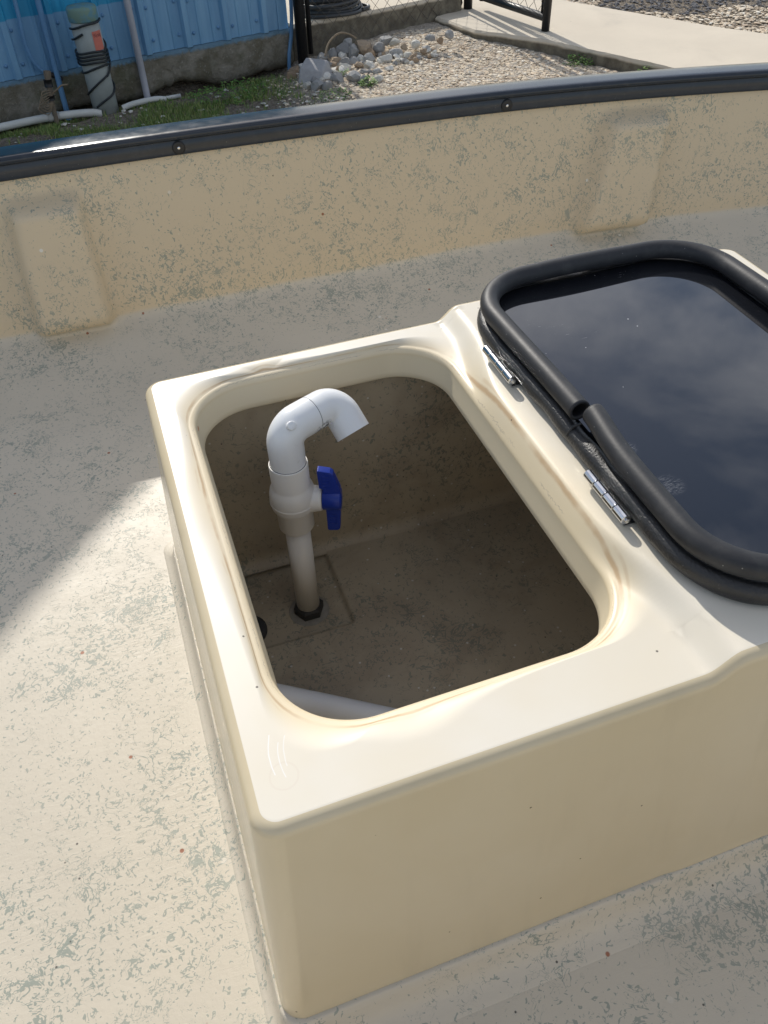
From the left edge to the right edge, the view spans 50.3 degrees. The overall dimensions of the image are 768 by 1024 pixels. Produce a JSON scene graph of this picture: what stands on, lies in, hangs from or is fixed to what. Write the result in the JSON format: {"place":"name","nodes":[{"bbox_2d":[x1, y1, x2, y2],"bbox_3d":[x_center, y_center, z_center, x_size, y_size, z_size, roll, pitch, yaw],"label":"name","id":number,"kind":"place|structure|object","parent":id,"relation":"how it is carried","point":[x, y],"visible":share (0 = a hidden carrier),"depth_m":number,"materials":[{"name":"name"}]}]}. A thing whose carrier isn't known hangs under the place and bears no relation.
{"place":"outdoors","nodes":[
{"label":"outdoors","id":0,"kind":"place"},
{"bbox_2d":[0,74,320,144],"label":"grass","id":1,"kind":"structure","parent":0,"point":[49,130],"depth_m":4.98,"materials":[{"name":"green plant"}]},
{"bbox_2d":[0,0,619,146],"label":"ground","id":2,"kind":"structure","parent":0,"point":[182,88],"depth_m":5.29,"materials":[{"name":"beige gravel"}]},
{"bbox_2d":[0,109,101,131],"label":"ground pipe","id":3,"kind":"object","parent":2,"relation":"on","point":[27,121],"visible":0.98,"depth_m":4.88,"materials":[{"name":"white plastic"}]},
{"bbox_2d":[38,70,67,123],"bbox_3d":[-1.955,-2.439,4.833,0.201,0.302,0.065,-23,48,-20],"label":"wooden stake","id":4,"kind":"object","parent":2,"relation":"on","point":[48,84],"visible":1,"depth_m":4.80,"materials":[{"name":"grey wood"}]},
{"bbox_2d":[66,2,118,114],"bbox_3d":[-1.731,-2.680,4.899,0.170,0.623,0.170,-15,46,-13],"label":"standpipe","id":5,"kind":"object","parent":2,"relation":"on","point":[80,14],"visible":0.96,"depth_m":4.79,"materials":[{"name":"grey plastic"}]},
{"bbox_2d":[71,34,110,95],"bbox_3d":[-1.733,-2.689,4.894,0.190,0.352,0.188,-15,46,-13],"label":"cord","id":6,"kind":"object","parent":5,"relation":"attached to","point":[101,80],"visible":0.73,"depth_m":4.90,"materials":[{"name":"black rubber"}]},
{"bbox_2d":[69,17,115,107],"bbox_3d":[-1.731,-2.687,4.892,0.193,0.466,0.193,-15,46,-13],"label":"cord","id":7,"kind":"object","parent":5,"relation":"attached to","point":[94,59],"visible":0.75,"depth_m":4.82,"materials":[{"name":"black rubber"}]},
{"bbox_2d":[121,96,166,109],"bbox_3d":[-1.492,-2.548,5.092,0.286,0.048,0.037,-23,48,-20],"label":"ground pipe","id":8,"kind":"object","parent":2,"relation":"on","point":[131,104],"visible":0.99,"depth_m":5.07,"materials":[{"name":"white plastic"}]},
{"bbox_2d":[0,0,293,124],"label":"metal shed","id":9,"kind":"structure","parent":2,"relation":"on","point":[216,41],"depth_m":5.16,"materials":[{"name":"metal"}]},
{"bbox_2d":[12,0,63,80],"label":"bent conduit","id":10,"kind":"object","parent":9,"relation":"attached to","point":[25,44],"visible":0.92,"depth_m":4.77,"materials":[{"name":"blue plastic"}]},
{"bbox_2d":[35,0,71,119],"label":"blue conduit","id":11,"kind":"object","parent":9,"relation":"attached to","point":[39,7],"visible":0.88,"depth_m":4.87,"materials":[{"name":"blue plastic"}]},
{"bbox_2d":[123,0,150,97],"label":"conduit","id":12,"kind":"object","parent":9,"relation":"attached to","point":[136,45],"visible":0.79,"depth_m":5.08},
{"bbox_2d":[287,0,292,69],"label":"corner conduit","id":13,"kind":"object","parent":9,"relation":"attached to","point":[290,36],"visible":0.91,"depth_m":5.55,"materials":[{"name":"blue plastic"}]},
{"bbox_2d":[166,94,180,99],"bbox_3d":[-1.338,-2.631,5.189,0.101,0.028,0.023,-15,46,-13],"label":"ground pipe","id":14,"kind":"object","parent":2,"relation":"on","point":[175,96],"visible":0.84,"depth_m":5.18,"materials":[{"name":"white plastic"}]},
{"bbox_2d":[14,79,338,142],"bbox_3d":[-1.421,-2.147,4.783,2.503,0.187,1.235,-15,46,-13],"label":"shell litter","id":15,"kind":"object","parent":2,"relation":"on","point":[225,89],"visible":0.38,"depth_m":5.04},
{"bbox_2d":[185,77,265,106],"bbox_3d":[-1.003,-2.679,5.265,0.538,0.165,0.529,-15,46,-13],"label":"weed","id":16,"kind":"object","parent":2,"relation":"on","point":[207,91],"visible":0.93,"depth_m":5.19,"materials":[{"name":"green plant"}]},
{"bbox_2d":[287,71,296,78],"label":"rock","id":17,"kind":"object","parent":2,"relation":"on","point":[293,74],"visible":0.84,"depth_m":5.38,"materials":[{"name":"brown stone"}]},
{"bbox_2d":[288,65,298,72],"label":"rock","id":18,"kind":"object","parent":2,"relation":"on","point":[295,69],"visible":0.74,"depth_m":5.46,"materials":[{"name":"brown stone"}]},
{"bbox_2d":[303,81,310,88],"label":"rock","id":19,"kind":"object","parent":2,"relation":"on","point":[306,85],"visible":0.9,"depth_m":5.21,"materials":[{"name":"grey stone"}]},
{"bbox_2d":[299,58,331,83],"bbox_3d":[-0.452,-2.864,5.319,0.181,0.112,0.203,14,46,16],"label":"rock","id":20,"kind":"object","parent":2,"relation":"on","point":[312,67],"visible":0.74,"depth_m":5.30,"materials":[{"name":"grey stone"}]},
{"bbox_2d":[310,80,322,90],"bbox_3d":[-0.420,-2.704,5.198,0.096,0.077,0.087,-32,51,-27],"label":"rock","id":21,"kind":"object","parent":2,"relation":"on","point":[316,85],"visible":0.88,"depth_m":5.17,"materials":[{"name":"grey stone"}]},
{"bbox_2d":[317,52,327,60],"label":"rock","id":22,"kind":"object","parent":2,"relation":"on","point":[321,55],"visible":0.57,"depth_m":5.56,"materials":[{"name":"grey stone"}]},
{"bbox_2d":[321,80,332,90],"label":"rock","id":23,"kind":"object","parent":2,"relation":"on","point":[327,84],"visible":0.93,"depth_m":5.17,"materials":[{"name":"grey stone"}]},
{"bbox_2d":[323,72,330,79],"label":"rock","id":24,"kind":"object","parent":2,"relation":"on","point":[327,75],"visible":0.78,"depth_m":5.30,"materials":[{"name":"grey stone"}]},
{"bbox_2d":[328,48,337,57],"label":"rock","id":25,"kind":"object","parent":2,"relation":"on","point":[332,52],"visible":0.77,"depth_m":5.55,"materials":[{"name":"grey stone"}]},
{"bbox_2d":[317,87,351,101],"bbox_3d":[-0.310,-2.594,5.085,0.216,0.034,0.242,5,45,7],"label":"weed","id":26,"kind":"object","parent":2,"relation":"on","point":[338,89],"visible":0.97,"depth_m":5.10,"materials":[{"name":"green plant"}]},
{"bbox_2d":[329,57,340,62],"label":"rock","id":27,"kind":"object","parent":2,"relation":"on","point":[336,59],"visible":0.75,"depth_m":5.50,"materials":[{"name":"stone"}]},
{"bbox_2d":[324,32,356,56],"bbox_3d":[-0.304,-3.135,5.471,0.271,0.112,0.059,-29,50,-25],"label":"twig","id":28,"kind":"object","parent":2,"relation":"on","point":[333,37],"visible":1,"depth_m":5.45,"materials":[{"name":"brown wood"}]},
{"bbox_2d":[339,65,345,74],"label":"rock","id":29,"kind":"object","parent":2,"relation":"on","point":[341,68],"visible":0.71,"depth_m":5.34,"materials":[{"name":"grey stone"}]},
{"bbox_2d":[339,57,350,64],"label":"rock","id":30,"kind":"object","parent":2,"relation":"on","point":[347,60],"visible":0.61,"depth_m":5.47,"materials":[{"name":"grey stone"}]},
{"bbox_2d":[343,38,351,45],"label":"rock","id":31,"kind":"object","parent":2,"relation":"on","point":[348,41],"visible":0.54,"depth_m":5.59,"materials":[{"name":"grey stone"}]},
{"bbox_2d":[347,43,358,58],"bbox_3d":[-0.214,-3.137,5.582,0.094,0.112,0.119,-15,46,-13],"label":"rock","id":32,"kind":"object","parent":2,"relation":"on","point":[353,49],"visible":0.77,"depth_m":5.54,"materials":[{"name":"grey stone"}]},
{"bbox_2d":[346,70,360,82],"bbox_3d":[-0.200,-2.789,5.255,0.073,0.088,0.128,-23,48,-20],"label":"rock","id":33,"kind":"object","parent":2,"relation":"on","point":[354,76],"visible":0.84,"depth_m":5.22,"materials":[{"name":"grey stone"}]},
{"bbox_2d":[354,62,363,67],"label":"rock","id":34,"kind":"object","parent":2,"relation":"on","point":[358,64],"visible":1,"depth_m":5.42,"materials":[{"name":"brown stone"}]},
{"bbox_2d":[359,69,367,73],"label":"rock","id":35,"kind":"object","parent":2,"relation":"on","point":[362,71],"visible":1,"depth_m":5.35,"materials":[{"name":"grey stone"}]},
{"bbox_2d":[359,75,368,84],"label":"rock","id":36,"kind":"object","parent":2,"relation":"on","point":[362,77],"visible":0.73,"depth_m":5.20,"materials":[{"name":"grey stone"}]},
{"bbox_2d":[363,52,374,60],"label":"rock","id":37,"kind":"object","parent":2,"relation":"on","point":[369,56],"visible":0.73,"depth_m":5.48,"materials":[{"name":"grey stone"}]},
{"bbox_2d":[364,61,374,67],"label":"rock","id":38,"kind":"object","parent":2,"relation":"on","point":[369,64],"visible":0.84,"depth_m":5.41,"materials":[{"name":"grey stone"}]},
{"bbox_2d":[363,48,375,56],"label":"rock","id":39,"kind":"object","parent":2,"relation":"on","point":[370,50],"visible":0.56,"depth_m":5.54,"materials":[{"name":"beige stone"}]},
{"bbox_2d":[286,0,460,61],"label":"concrete slab","id":40,"kind":"structure","parent":2,"relation":"on","point":[450,6],"depth_m":5.84,"materials":[{"name":"grey concrete"}]},
{"bbox_2d":[304,0,369,18],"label":"coiled cable","id":41,"kind":"object","parent":40,"relation":"on","point":[338,5],"visible":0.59,"depth_m":5.62,"materials":[{"name":"black rubber"}]},
{"bbox_2d":[372,75,383,81],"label":"rock","id":42,"kind":"object","parent":2,"relation":"on","point":[379,78],"visible":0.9,"depth_m":5.22,"materials":[{"name":"grey stone"}]},
{"bbox_2d":[293,0,472,65],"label":"chain link fence","id":43,"kind":"object","parent":2,"relation":"on","point":[301,27],"visible":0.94,"depth_m":5.52,"materials":[{"name":"black metal"}]},
{"bbox_2d":[0,62,767,1023],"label":"boat","id":44,"kind":"object","parent":2,"relation":"on","point":[136,264],"visible":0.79,"depth_m":1.70,"materials":[{"name":"beige plastic"}]},
{"bbox_2d":[146,240,767,1018],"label":"livewell box","id":45,"kind":"object","parent":44,"relation":"on","point":[542,574],"visible":0.98,"depth_m":0.92,"materials":[{"name":"beige plastic"}]},
{"bbox_2d":[256,616,267,639],"bbox_3d":[-0.218,0.185,1.296,0.064,0.019,0.064,-15,46,-13],"label":"drain fitting","id":46,"kind":"object","parent":45,"relation":"in","point":[262,626],"visible":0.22,"depth_m":1.30,"materials":[{"name":"black plastic"}]},
{"bbox_2d":[266,388,368,625],"bbox_3d":[-0.089,0.002,1.208,0.152,0.398,0.093,-15,46,-13],"label":"valve pipe","id":47,"kind":"object","parent":45,"relation":"in","point":[297,497],"visible":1,"depth_m":1.12,"materials":[{"name":"plastic"}]},
{"bbox_2d":[277,683,396,719],"bbox_3d":[0.052,0.302,1.133,0.476,0.041,0.043,10,45,12],"label":"loose pipe","id":48,"kind":"object","parent":45,"relation":"on","point":[325,705],"visible":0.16,"depth_m":1.15,"materials":[{"name":"plastic"}]},
{"bbox_2d":[377,54,391,62],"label":"rock","id":49,"kind":"object","parent":2,"relation":"on","point":[387,58],"visible":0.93,"depth_m":5.47,"materials":[{"name":"grey stone"}]},
{"bbox_2d":[389,48,402,55],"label":"rock","id":50,"kind":"object","parent":2,"relation":"on","point":[398,51],"visible":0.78,"depth_m":5.52,"materials":[{"name":"grey stone"}]},
{"bbox_2d":[400,42,407,50],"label":"rock","id":51,"kind":"object","parent":2,"relation":"on","point":[403,46],"visible":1,"depth_m":5.56,"materials":[{"name":"stone"}]},
{"bbox_2d":[403,52,411,57],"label":"rock","id":52,"kind":"object","parent":2,"relation":"on","point":[406,54],"visible":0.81,"depth_m":5.50,"materials":[{"name":"white stone"}]},
{"bbox_2d":[411,39,419,48],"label":"rock","id":53,"kind":"object","parent":2,"relation":"on","point":[415,43],"visible":1,"depth_m":5.56,"materials":[{"name":"grey stone"}]},
{"bbox_2d":[412,57,418,62],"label":"rock","id":54,"kind":"object","parent":2,"relation":"on","point":[415,59],"visible":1,"depth_m":5.46,"materials":[{"name":"brown stone"}]},
{"bbox_2d":[420,48,426,54],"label":"rock","id":55,"kind":"object","parent":2,"relation":"on","point":[423,51],"visible":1,"depth_m":5.53,"materials":[{"name":"beige stone"}]},
{"bbox_2d":[425,34,434,40],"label":"rock","id":56,"kind":"object","parent":2,"relation":"on","point":[429,37],"visible":1,"depth_m":5.57,"materials":[{"name":"grey stone"}]},
{"bbox_2d":[436,37,442,43],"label":"rock","id":57,"kind":"object","parent":2,"relation":"on","point":[439,40],"visible":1,"depth_m":5.57,"materials":[{"name":"stone"}]},
{"bbox_2d":[563,53,593,67],"bbox_3d":[1.304,-2.990,5.405,0.221,0.063,0.211,18,48,20],"label":"weed","id":58,"kind":"object","parent":2,"relation":"on","point":[576,60],"visible":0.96,"depth_m":5.40,"materials":[{"name":"green plant"}]},
{"bbox_2d":[435,0,767,71],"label":"walkway","id":59,"kind":"structure","parent":2,"relation":"on","point":[617,40],"depth_m":5.59,"materials":[{"name":"beige concrete"}]},
{"bbox_2d":[566,0,767,33],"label":"gravel bed","id":60,"kind":"object","parent":2,"relation":"on","point":[676,10],"visible":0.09,"depth_m":6.08,"materials":[{"name":"grey gravel"}]},
{"bbox_2d":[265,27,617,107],"bbox_3d":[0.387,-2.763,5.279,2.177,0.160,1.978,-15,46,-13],"label":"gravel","id":61,"kind":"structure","parent":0,"point":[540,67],"depth_m":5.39,"materials":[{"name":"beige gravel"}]},
{"bbox_2d":[330,72,343,82],"bbox_3d":[-0.300,-2.791,5.270,0.094,0.076,0.058,24,50,25],"label":"rock","id":62,"kind":"object","parent":61,"relation":"on","point":[337,77],"visible":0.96,"depth_m":5.25,"materials":[{"name":"grey stone"}]},
{"bbox_2d":[336,43,349,54],"bbox_3d":[-0.273,-3.150,5.580,0.110,0.083,0.107,-15,46,-13],"label":"rock","id":63,"kind":"object","parent":61,"relation":"on","point":[343,47],"visible":0.78,"depth_m":5.56,"materials":[{"name":"grey stone"}]},
{"bbox_2d":[338,52,347,56],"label":"rock","id":64,"kind":"object","parent":61,"relation":"on","point":[341,54],"visible":0.56,"depth_m":5.55,"materials":[{"name":"grey stone"}]},
{"bbox_2d":[340,63,350,70],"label":"rock","id":65,"kind":"object","parent":61,"relation":"on","point":[346,65],"visible":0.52,"depth_m":5.41,"materials":[{"name":"grey stone"}]},
{"bbox_2d":[350,56,358,63],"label":"rock","id":66,"kind":"object","parent":61,"relation":"on","point":[354,59],"visible":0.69,"depth_m":5.49,"materials":[{"name":"grey stone"}]},
{"bbox_2d":[355,39,371,54],"bbox_3d":[-0.134,-3.162,5.582,0.101,0.101,0.116,-20,47,-18],"label":"rock","id":67,"kind":"object","parent":61,"relation":"on","point":[363,46],"visible":0.81,"depth_m":5.55,"materials":[{"name":"brown stone"}]},
{"bbox_2d":[357,74,377,87],"bbox_3d":[-0.103,-2.742,5.189,0.144,0.063,0.134,-15,46,-13],"label":"weed","id":68,"kind":"object","parent":61,"relation":"on","point":[361,83],"visible":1,"depth_m":5.18,"materials":[{"name":"green plant"}]},
{"bbox_2d":[372,68,379,73],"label":"rock","id":69,"kind":"object","parent":61,"relation":"on","point":[376,70],"visible":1,"depth_m":5.33,"materials":[{"name":"grey stone"}]},
{"bbox_2d":[373,41,384,52],"bbox_3d":[-0.036,-3.165,5.578,0.071,0.075,0.091,13,46,15],"label":"rock","id":70,"kind":"object","parent":61,"relation":"on","point":[379,46],"visible":0.92,"depth_m":5.55,"materials":[{"name":"grey stone"}]},
{"bbox_2d":[379,35,391,45],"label":"rock","id":71,"kind":"object","parent":61,"relation":"on","point":[386,40],"visible":0.95,"depth_m":5.59,"materials":[{"name":"grey stone"}]},
{"bbox_2d":[389,38,400,46],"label":"rock","id":72,"kind":"object","parent":61,"relation":"on","point":[394,42],"visible":1,"depth_m":5.58,"materials":[{"name":"grey stone"}]},
{"bbox_2d":[445,30,453,39],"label":"rock","id":73,"kind":"object","parent":61,"relation":"on","point":[449,34],"visible":1,"depth_m":5.59,"materials":[{"name":"grey stone"}]},
{"bbox_2d":[479,0,551,31],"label":"gate","id":74,"kind":"structure","parent":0,"point":[543,15],"depth_m":5.72,"materials":[{"name":"black metal"}]}
]}

